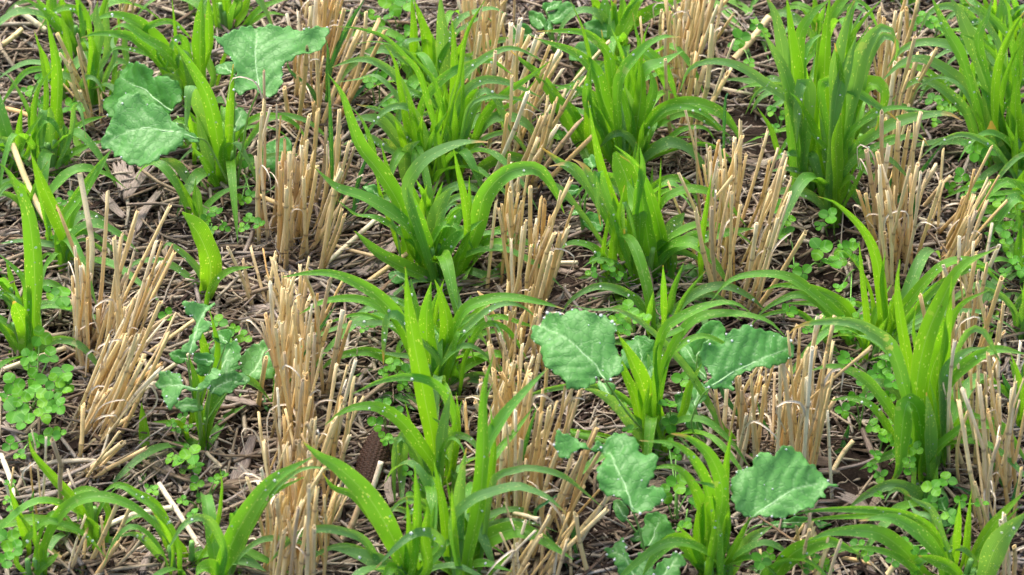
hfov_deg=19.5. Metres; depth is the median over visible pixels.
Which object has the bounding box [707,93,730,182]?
wheat seedling
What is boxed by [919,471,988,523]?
clover plant
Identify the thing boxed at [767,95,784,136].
clover plant
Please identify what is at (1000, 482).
clump
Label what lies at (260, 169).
stubble clump
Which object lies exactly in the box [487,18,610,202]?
stubble clump
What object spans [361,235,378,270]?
wood chunk
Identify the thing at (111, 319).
stubble clump
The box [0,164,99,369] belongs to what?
grass plant
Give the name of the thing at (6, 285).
grass plant
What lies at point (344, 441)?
stubble clump
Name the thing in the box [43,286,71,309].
clover plant
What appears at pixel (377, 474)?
fallen straw
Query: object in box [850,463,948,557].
grass plant
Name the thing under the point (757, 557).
clover plant
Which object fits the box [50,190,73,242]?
clover plant
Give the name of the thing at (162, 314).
clover plant
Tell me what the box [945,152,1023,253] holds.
grass plant
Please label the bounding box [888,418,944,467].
clover plant
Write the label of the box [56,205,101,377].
stubble clump
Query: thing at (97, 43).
grass plant
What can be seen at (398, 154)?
grass plant
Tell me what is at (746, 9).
grass plant
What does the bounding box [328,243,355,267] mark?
wood chunk
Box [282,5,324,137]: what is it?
stubble clump
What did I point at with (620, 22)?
grass plant
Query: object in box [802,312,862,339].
clover plant
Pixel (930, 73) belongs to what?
grass plant
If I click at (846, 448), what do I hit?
fallen straw
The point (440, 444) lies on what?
grass plant
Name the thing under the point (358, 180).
wheat seedling
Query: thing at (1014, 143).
grass plant
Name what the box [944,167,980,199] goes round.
clover plant
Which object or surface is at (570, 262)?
fallen straw
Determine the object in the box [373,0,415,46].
clover plant
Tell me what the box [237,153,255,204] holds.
clover plant
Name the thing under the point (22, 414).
clover plant
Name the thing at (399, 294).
wood chunk
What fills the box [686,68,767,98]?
fallen straw
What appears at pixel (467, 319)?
grass plant
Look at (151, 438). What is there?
wood chunk
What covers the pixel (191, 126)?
grass plant
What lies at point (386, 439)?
clover plant
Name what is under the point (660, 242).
grass plant
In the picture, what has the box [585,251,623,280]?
clover plant
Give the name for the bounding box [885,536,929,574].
clover plant
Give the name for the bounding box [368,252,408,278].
fallen straw
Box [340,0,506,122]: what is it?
grass plant
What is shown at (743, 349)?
brassica plant
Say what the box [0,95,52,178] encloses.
grass plant
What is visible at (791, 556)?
grass plant
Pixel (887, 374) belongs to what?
clover plant
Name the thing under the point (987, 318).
stubble clump
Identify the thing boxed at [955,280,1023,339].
grass plant
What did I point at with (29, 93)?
clover plant
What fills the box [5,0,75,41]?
grass plant
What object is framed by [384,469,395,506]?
wood chunk
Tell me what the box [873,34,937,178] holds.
stubble clump
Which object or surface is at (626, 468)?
brassica plant
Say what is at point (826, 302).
grass plant
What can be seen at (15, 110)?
fallen straw
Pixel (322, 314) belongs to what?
stubble clump
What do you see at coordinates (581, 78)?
grass plant
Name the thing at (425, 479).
grass plant
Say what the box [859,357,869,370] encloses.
wood chunk
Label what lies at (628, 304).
clover plant
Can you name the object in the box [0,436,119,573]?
grass plant
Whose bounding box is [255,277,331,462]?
stubble clump
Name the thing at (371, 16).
clover plant
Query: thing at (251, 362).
brassica plant
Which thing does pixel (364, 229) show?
fallen straw
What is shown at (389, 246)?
wood chunk
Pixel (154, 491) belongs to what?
clover plant
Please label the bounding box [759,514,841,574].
stubble clump
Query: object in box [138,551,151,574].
wood chunk
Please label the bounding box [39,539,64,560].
fallen straw
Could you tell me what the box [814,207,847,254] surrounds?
clover plant
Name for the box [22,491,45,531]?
wheat seedling
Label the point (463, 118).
grass plant
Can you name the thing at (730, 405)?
wheat seedling
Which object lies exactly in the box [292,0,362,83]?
stubble clump
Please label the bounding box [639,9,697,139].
stubble clump
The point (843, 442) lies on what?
wheat seedling
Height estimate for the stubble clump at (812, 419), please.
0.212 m
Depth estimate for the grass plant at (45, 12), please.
3.04 m
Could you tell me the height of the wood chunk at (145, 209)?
0.005 m
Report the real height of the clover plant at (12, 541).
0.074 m
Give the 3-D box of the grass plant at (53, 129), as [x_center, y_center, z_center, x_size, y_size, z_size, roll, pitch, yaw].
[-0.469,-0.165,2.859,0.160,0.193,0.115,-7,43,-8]
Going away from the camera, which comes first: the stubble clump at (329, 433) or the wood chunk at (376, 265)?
the stubble clump at (329, 433)
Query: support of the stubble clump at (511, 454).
on the ground
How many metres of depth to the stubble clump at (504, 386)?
2.58 m
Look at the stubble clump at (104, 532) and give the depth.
2.50 m
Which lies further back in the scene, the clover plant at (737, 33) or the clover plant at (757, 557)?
the clover plant at (737, 33)
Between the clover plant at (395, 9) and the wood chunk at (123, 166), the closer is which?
the wood chunk at (123, 166)
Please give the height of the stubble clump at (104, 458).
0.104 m
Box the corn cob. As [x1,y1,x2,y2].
[355,427,391,487]
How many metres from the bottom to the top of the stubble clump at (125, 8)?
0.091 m
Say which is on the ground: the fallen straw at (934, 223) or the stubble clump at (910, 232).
the stubble clump at (910, 232)
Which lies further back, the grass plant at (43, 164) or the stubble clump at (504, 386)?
the grass plant at (43, 164)
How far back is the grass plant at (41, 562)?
2.48 m
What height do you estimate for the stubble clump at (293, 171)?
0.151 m
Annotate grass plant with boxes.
[0,0,158,79]
[0,13,121,102]
[0,19,115,185]
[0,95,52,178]
[0,149,127,222]
[0,149,163,305]
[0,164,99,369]
[0,262,95,318]
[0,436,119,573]
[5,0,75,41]
[8,484,168,574]
[27,0,128,114]
[81,0,243,114]
[103,470,288,574]
[110,309,269,484]
[122,212,253,315]
[124,402,156,481]
[136,159,250,218]
[137,0,284,36]
[160,37,333,241]
[166,457,329,574]
[173,115,224,164]
[267,442,507,574]
[283,269,563,424]
[310,280,443,374]
[313,74,563,314]
[325,268,475,572]
[330,0,551,216]
[333,26,540,104]
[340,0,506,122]
[360,52,507,127]
[363,141,494,216]
[383,112,488,194]
[385,460,495,571]
[390,353,601,574]
[401,313,524,385]
[493,300,784,478]
[511,0,737,173]
[539,28,703,91]
[540,101,753,337]
[557,0,680,88]
[562,233,762,337]
[565,75,625,150]
[569,304,812,517]
[574,144,701,217]
[615,335,678,368]
[621,430,802,574]
[680,0,873,205]
[707,0,768,59]
[711,196,1018,373]
[727,67,872,113]
[744,101,925,143]
[745,536,859,574]
[760,0,870,48]
[768,0,962,245]
[789,247,1023,488]
[790,489,1023,574]
[823,333,974,412]
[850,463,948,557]
[851,247,940,336]
[883,0,1023,193]
[891,0,915,14]
[900,57,1010,119]
[918,0,1023,43]
[919,121,1023,178]
[935,15,1023,110]
[938,0,1023,40]
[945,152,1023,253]
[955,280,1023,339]
[961,355,1023,427]
[967,207,1023,345]
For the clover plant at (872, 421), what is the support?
on the ground
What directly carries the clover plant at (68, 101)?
on the ground
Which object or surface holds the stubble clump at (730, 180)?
on the ground
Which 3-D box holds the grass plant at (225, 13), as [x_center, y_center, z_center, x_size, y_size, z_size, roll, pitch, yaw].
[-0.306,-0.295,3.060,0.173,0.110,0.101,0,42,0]
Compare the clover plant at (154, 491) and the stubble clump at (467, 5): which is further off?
the stubble clump at (467, 5)
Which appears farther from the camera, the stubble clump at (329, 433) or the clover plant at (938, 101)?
the clover plant at (938, 101)
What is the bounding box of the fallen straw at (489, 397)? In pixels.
[440,395,492,399]
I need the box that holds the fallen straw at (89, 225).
[77,173,94,283]
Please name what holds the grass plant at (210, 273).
on the ground
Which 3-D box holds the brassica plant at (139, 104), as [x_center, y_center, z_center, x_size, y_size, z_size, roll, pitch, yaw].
[-0.312,-0.158,2.844,0.242,0.189,0.171,16,44,17]
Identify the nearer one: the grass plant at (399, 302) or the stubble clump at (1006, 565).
the stubble clump at (1006, 565)
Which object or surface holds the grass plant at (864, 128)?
on the ground
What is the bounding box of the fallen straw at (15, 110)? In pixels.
[5,107,27,117]
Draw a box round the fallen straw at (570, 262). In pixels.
[524,260,577,264]
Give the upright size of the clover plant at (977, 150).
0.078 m
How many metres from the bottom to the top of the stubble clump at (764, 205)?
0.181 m
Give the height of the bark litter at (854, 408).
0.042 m
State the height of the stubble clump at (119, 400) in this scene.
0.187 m
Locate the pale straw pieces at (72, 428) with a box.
[0,0,1023,574]
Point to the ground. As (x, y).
(850, 476)
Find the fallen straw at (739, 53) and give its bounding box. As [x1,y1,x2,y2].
[731,14,771,59]
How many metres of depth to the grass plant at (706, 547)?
2.46 m
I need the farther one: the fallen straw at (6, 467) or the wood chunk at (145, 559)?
the fallen straw at (6, 467)
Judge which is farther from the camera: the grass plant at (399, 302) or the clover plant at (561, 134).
the clover plant at (561, 134)
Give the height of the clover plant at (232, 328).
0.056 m
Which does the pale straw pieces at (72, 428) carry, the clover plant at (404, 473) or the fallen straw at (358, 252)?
the fallen straw at (358, 252)
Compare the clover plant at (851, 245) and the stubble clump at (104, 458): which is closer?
the stubble clump at (104, 458)
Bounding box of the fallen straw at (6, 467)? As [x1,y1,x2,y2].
[0,453,15,496]
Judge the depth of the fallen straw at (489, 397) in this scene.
2.67 m
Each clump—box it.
[0,429,65,520]
[47,32,105,130]
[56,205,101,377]
[69,502,149,574]
[70,190,175,387]
[71,298,191,453]
[71,381,155,481]
[114,0,142,30]
[226,245,277,305]
[228,70,277,246]
[238,387,343,546]
[245,458,337,574]
[246,256,357,399]
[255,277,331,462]
[268,108,324,269]
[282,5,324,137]
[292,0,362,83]
[309,109,364,275]
[312,358,364,481]
[318,477,348,544]
[319,8,386,133]
[455,0,531,111]
[457,0,515,75]
[462,311,584,465]
[466,367,558,542]
[477,279,563,382]
[486,153,542,328]
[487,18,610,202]
[487,492,611,574]
[519,177,574,338]
[522,385,601,536]
[533,492,580,569]
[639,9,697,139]
[653,0,739,97]
[667,110,768,308]
[679,24,734,135]
[709,365,782,470]
[738,147,807,322]
[755,314,872,498]
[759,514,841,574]
[852,148,911,298]
[854,143,942,227]
[856,0,933,117]
[857,109,942,285]
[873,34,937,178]
[918,216,1005,369]
[926,145,1007,301]
[943,276,1023,475]
[951,456,1020,526]
[955,342,1023,545]
[996,511,1023,574]
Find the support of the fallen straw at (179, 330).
on the pale straw pieces at (72, 428)
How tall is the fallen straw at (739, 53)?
0.024 m
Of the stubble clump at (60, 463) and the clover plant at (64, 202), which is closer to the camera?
the stubble clump at (60, 463)
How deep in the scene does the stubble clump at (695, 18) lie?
3.00 m
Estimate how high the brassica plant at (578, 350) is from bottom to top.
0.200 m
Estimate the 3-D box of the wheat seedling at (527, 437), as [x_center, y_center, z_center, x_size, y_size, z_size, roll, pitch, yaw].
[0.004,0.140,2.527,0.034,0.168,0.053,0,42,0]
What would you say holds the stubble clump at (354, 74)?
on the ground
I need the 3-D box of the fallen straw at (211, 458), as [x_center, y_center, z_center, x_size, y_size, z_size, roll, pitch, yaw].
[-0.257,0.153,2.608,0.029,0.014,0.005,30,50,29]
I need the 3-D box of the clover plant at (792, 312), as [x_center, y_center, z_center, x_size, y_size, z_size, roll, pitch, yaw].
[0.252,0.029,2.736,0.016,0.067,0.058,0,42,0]
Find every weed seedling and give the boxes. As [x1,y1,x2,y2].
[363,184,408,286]
[513,1,574,53]
[562,154,602,239]
[569,19,610,74]
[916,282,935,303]
[937,496,956,538]
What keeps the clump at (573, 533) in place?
on the ground
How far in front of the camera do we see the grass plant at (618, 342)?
2.72 m
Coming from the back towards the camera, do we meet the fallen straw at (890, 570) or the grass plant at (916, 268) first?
the grass plant at (916, 268)
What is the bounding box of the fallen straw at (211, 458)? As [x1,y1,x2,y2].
[204,451,229,473]
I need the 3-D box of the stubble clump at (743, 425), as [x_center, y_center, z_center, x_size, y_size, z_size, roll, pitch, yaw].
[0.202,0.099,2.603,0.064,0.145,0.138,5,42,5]
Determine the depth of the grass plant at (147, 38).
2.95 m
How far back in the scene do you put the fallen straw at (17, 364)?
2.68 m
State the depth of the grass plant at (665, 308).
2.73 m
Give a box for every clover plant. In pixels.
[0,325,73,429]
[0,527,22,568]
[2,426,66,458]
[3,479,20,512]
[21,72,43,108]
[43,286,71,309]
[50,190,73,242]
[62,97,84,118]
[144,484,161,501]
[158,307,172,319]
[165,444,204,475]
[166,412,192,440]
[176,471,228,524]
[192,314,251,347]
[201,206,230,234]
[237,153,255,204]
[238,213,264,231]
[340,9,374,19]
[359,312,376,336]
[363,70,397,112]
[367,398,403,431]
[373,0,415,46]
[378,357,410,390]
[378,431,393,455]
[402,465,438,523]
[550,129,566,144]
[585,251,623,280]
[608,299,651,335]
[619,371,688,434]
[660,437,691,532]
[678,497,695,531]
[727,19,770,66]
[751,546,775,573]
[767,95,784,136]
[774,198,798,268]
[782,303,797,317]
[792,237,846,280]
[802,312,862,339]
[802,553,833,573]
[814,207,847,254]
[833,238,862,305]
[834,390,895,432]
[837,350,898,401]
[850,538,873,561]
[867,462,888,500]
[869,428,916,474]
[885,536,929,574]
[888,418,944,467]
[909,11,992,44]
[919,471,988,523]
[925,93,971,127]
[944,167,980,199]
[960,139,996,171]
[984,192,1023,252]
[998,251,1023,278]
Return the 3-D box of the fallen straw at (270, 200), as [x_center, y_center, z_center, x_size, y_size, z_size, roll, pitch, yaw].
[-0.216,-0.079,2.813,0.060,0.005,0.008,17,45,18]
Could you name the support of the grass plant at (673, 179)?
on the ground
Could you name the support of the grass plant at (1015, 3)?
on the ground
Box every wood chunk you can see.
[99,193,126,218]
[112,159,134,203]
[124,432,159,466]
[126,232,135,258]
[128,165,155,199]
[129,190,162,233]
[137,406,169,415]
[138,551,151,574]
[150,452,178,487]
[155,169,178,180]
[213,491,225,534]
[224,396,259,406]
[229,469,256,512]
[230,433,257,491]
[243,303,276,312]
[253,282,316,299]
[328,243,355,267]
[350,238,400,276]
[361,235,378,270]
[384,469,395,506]
[389,288,403,296]
[833,491,866,505]
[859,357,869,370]
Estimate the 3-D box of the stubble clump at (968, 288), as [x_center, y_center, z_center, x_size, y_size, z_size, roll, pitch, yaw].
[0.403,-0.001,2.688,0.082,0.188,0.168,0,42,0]
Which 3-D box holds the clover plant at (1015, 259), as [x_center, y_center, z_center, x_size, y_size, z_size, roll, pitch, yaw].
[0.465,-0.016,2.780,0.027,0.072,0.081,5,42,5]
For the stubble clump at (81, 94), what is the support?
on the ground
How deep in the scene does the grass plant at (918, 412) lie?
2.54 m
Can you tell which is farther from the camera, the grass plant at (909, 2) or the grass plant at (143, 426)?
the grass plant at (909, 2)
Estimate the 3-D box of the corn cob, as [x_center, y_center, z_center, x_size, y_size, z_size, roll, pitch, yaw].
[-0.121,0.151,2.612,0.028,0.028,0.071,7,42,8]
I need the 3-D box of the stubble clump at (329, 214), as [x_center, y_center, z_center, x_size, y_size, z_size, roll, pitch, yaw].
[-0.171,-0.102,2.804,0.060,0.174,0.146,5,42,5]
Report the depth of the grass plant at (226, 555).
2.45 m
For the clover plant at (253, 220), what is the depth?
2.80 m
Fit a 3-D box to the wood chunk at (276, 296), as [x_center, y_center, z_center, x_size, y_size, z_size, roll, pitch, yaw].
[-0.209,0.003,2.778,0.071,0.004,0.013,-7,43,-8]
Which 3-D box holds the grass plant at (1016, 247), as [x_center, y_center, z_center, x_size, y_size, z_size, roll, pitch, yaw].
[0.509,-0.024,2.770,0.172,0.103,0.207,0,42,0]
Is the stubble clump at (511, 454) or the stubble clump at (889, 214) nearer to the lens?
the stubble clump at (511, 454)
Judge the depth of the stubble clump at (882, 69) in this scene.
2.94 m
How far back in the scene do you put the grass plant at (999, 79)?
2.87 m
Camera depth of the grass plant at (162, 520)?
2.48 m
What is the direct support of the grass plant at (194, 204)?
on the ground
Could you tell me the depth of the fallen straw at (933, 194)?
2.86 m
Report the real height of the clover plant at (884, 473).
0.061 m
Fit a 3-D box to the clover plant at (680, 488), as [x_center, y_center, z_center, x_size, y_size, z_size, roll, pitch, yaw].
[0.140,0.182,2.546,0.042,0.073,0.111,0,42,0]
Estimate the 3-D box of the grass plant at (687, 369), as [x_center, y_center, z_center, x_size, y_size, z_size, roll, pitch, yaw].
[0.174,0.095,2.576,0.245,0.178,0.079,19,45,20]
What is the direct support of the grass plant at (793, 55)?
on the ground
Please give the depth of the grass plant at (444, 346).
2.64 m
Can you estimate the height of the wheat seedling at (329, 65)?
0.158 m
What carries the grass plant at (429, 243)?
on the ground
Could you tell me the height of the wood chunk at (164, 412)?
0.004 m
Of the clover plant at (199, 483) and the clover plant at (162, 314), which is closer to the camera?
the clover plant at (199, 483)
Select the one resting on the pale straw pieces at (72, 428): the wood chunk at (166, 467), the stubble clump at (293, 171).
the wood chunk at (166, 467)
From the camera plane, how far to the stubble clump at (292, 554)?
2.45 m
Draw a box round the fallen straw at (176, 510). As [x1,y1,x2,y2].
[156,481,200,546]
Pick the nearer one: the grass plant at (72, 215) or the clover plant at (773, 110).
the grass plant at (72, 215)
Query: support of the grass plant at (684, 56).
on the ground
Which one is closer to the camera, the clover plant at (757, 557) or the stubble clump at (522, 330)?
the clover plant at (757, 557)
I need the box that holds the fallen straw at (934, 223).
[918,217,951,227]
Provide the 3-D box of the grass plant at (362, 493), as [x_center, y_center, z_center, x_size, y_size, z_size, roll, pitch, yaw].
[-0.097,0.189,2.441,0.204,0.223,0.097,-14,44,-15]
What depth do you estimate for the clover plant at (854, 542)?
2.48 m
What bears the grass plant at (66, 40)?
on the ground
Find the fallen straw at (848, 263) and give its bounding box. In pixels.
[829,254,854,265]
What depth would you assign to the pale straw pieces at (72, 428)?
2.77 m
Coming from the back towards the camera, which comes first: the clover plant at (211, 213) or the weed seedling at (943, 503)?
the clover plant at (211, 213)
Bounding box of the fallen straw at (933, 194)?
[923,175,952,206]
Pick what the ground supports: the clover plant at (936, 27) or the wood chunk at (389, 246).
the clover plant at (936, 27)
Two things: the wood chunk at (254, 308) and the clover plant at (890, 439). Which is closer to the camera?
the clover plant at (890, 439)
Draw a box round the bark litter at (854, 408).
[0,0,1023,574]
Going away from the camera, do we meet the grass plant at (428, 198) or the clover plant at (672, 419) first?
the clover plant at (672, 419)
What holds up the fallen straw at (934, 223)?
on the pale straw pieces at (72, 428)
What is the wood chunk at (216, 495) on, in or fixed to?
on the pale straw pieces at (72, 428)
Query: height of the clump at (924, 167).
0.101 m
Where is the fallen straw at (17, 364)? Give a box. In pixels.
[2,346,65,371]
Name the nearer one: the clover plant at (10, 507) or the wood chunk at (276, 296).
the clover plant at (10, 507)
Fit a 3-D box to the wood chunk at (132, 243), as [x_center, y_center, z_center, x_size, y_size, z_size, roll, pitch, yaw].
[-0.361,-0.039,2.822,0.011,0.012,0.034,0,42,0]
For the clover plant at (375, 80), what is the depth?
2.94 m
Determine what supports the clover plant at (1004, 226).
on the ground
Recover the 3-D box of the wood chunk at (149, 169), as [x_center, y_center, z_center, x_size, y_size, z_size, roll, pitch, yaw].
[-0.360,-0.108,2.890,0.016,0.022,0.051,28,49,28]
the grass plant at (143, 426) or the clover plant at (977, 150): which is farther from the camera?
the clover plant at (977, 150)
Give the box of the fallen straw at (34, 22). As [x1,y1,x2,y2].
[12,4,47,32]
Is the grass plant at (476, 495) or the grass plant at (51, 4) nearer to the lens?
the grass plant at (476, 495)
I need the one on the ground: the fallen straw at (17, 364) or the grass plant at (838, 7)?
the grass plant at (838, 7)
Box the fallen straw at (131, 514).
[110,505,173,526]
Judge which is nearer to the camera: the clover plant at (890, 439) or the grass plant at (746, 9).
the clover plant at (890, 439)
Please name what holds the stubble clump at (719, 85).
on the ground
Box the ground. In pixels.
[0,0,1023,574]
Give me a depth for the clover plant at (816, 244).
2.75 m
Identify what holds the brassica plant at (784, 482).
on the ground
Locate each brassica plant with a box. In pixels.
[101,23,329,193]
[155,301,249,445]
[231,340,273,409]
[531,308,706,429]
[553,429,675,550]
[604,537,686,574]
[674,320,793,443]
[730,445,837,536]
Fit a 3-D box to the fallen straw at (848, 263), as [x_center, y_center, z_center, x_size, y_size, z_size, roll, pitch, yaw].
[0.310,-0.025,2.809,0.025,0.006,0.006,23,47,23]
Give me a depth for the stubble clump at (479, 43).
2.94 m
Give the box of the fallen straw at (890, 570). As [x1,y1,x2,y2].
[885,565,895,574]
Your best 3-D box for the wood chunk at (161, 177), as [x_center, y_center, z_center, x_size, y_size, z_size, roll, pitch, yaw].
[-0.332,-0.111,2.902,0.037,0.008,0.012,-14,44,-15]
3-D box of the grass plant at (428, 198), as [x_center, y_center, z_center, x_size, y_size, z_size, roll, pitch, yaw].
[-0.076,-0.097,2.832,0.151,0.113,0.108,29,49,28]
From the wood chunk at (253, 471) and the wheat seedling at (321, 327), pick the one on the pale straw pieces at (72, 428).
the wood chunk at (253, 471)
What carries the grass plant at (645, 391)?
on the ground
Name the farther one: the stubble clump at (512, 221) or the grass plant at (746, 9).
the grass plant at (746, 9)
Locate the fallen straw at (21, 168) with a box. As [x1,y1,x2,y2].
[10,143,53,234]
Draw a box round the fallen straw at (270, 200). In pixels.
[260,194,307,211]
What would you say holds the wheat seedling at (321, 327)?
on the ground
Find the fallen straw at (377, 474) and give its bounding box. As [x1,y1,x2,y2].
[371,461,383,488]
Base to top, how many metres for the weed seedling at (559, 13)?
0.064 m
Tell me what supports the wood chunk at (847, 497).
on the bark litter at (854, 408)
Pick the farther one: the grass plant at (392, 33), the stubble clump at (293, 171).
the grass plant at (392, 33)
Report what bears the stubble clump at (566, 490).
on the ground
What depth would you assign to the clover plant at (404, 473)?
2.54 m
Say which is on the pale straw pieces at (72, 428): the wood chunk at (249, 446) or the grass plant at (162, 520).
the wood chunk at (249, 446)
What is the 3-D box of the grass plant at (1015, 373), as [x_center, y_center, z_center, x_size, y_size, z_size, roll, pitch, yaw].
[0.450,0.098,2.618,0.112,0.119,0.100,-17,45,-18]
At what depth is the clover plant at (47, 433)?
2.59 m
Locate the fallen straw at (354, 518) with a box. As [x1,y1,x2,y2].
[340,504,360,541]
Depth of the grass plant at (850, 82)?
2.79 m
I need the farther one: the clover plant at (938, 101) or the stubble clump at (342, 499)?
the clover plant at (938, 101)
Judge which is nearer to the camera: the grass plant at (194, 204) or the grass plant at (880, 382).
the grass plant at (880, 382)
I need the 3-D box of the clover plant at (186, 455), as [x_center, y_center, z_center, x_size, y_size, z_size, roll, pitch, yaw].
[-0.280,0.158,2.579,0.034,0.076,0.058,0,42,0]
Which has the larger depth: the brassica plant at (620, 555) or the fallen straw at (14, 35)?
the fallen straw at (14, 35)
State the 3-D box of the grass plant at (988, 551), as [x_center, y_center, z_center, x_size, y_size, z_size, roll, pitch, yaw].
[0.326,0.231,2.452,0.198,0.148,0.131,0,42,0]
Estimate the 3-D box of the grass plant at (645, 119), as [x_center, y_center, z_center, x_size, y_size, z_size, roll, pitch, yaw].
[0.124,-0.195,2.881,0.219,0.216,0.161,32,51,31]
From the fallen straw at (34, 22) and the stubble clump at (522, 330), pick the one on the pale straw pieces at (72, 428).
the fallen straw at (34, 22)
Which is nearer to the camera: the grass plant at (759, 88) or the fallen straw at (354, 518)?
the fallen straw at (354, 518)
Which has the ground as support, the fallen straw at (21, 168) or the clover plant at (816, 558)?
the clover plant at (816, 558)
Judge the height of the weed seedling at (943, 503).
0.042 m
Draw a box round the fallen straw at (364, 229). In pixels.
[317,214,380,268]
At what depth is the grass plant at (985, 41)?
2.97 m
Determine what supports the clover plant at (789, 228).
on the ground
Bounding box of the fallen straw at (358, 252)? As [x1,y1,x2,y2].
[320,241,373,256]
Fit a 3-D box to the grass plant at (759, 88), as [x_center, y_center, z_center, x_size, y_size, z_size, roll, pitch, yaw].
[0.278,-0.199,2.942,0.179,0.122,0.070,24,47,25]
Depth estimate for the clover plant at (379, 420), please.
2.58 m
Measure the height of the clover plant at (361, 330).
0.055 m
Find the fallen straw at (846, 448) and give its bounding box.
[832,439,854,475]
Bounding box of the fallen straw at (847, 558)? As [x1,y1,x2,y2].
[840,556,873,565]
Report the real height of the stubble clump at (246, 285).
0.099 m
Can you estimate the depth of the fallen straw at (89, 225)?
2.76 m
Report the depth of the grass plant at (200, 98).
2.86 m
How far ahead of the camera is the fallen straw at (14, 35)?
3.05 m
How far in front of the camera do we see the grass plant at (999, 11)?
3.03 m
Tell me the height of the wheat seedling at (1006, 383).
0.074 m
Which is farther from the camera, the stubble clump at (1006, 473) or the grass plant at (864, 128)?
the grass plant at (864, 128)
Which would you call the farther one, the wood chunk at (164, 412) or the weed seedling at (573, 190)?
the weed seedling at (573, 190)
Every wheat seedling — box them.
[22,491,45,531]
[257,308,334,411]
[287,0,388,109]
[328,70,372,224]
[503,404,537,506]
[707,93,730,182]
[719,388,776,440]
[834,425,849,453]
[1002,365,1023,392]
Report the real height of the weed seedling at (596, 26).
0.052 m
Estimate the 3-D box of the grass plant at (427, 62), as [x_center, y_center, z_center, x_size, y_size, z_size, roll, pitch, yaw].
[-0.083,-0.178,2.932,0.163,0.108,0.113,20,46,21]
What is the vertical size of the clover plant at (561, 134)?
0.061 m
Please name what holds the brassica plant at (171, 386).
on the ground
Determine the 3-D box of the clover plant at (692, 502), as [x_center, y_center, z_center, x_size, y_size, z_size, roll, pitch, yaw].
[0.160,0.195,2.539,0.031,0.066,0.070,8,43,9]
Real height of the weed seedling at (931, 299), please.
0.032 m
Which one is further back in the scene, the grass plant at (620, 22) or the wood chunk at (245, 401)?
the grass plant at (620, 22)
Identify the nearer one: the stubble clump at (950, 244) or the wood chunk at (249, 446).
the wood chunk at (249, 446)
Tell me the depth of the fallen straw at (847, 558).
2.53 m
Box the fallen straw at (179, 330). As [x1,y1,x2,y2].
[136,319,194,363]
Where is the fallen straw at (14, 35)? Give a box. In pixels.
[2,27,23,46]
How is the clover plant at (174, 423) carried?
on the ground
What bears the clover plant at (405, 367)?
on the ground
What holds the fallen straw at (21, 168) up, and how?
on the pale straw pieces at (72, 428)

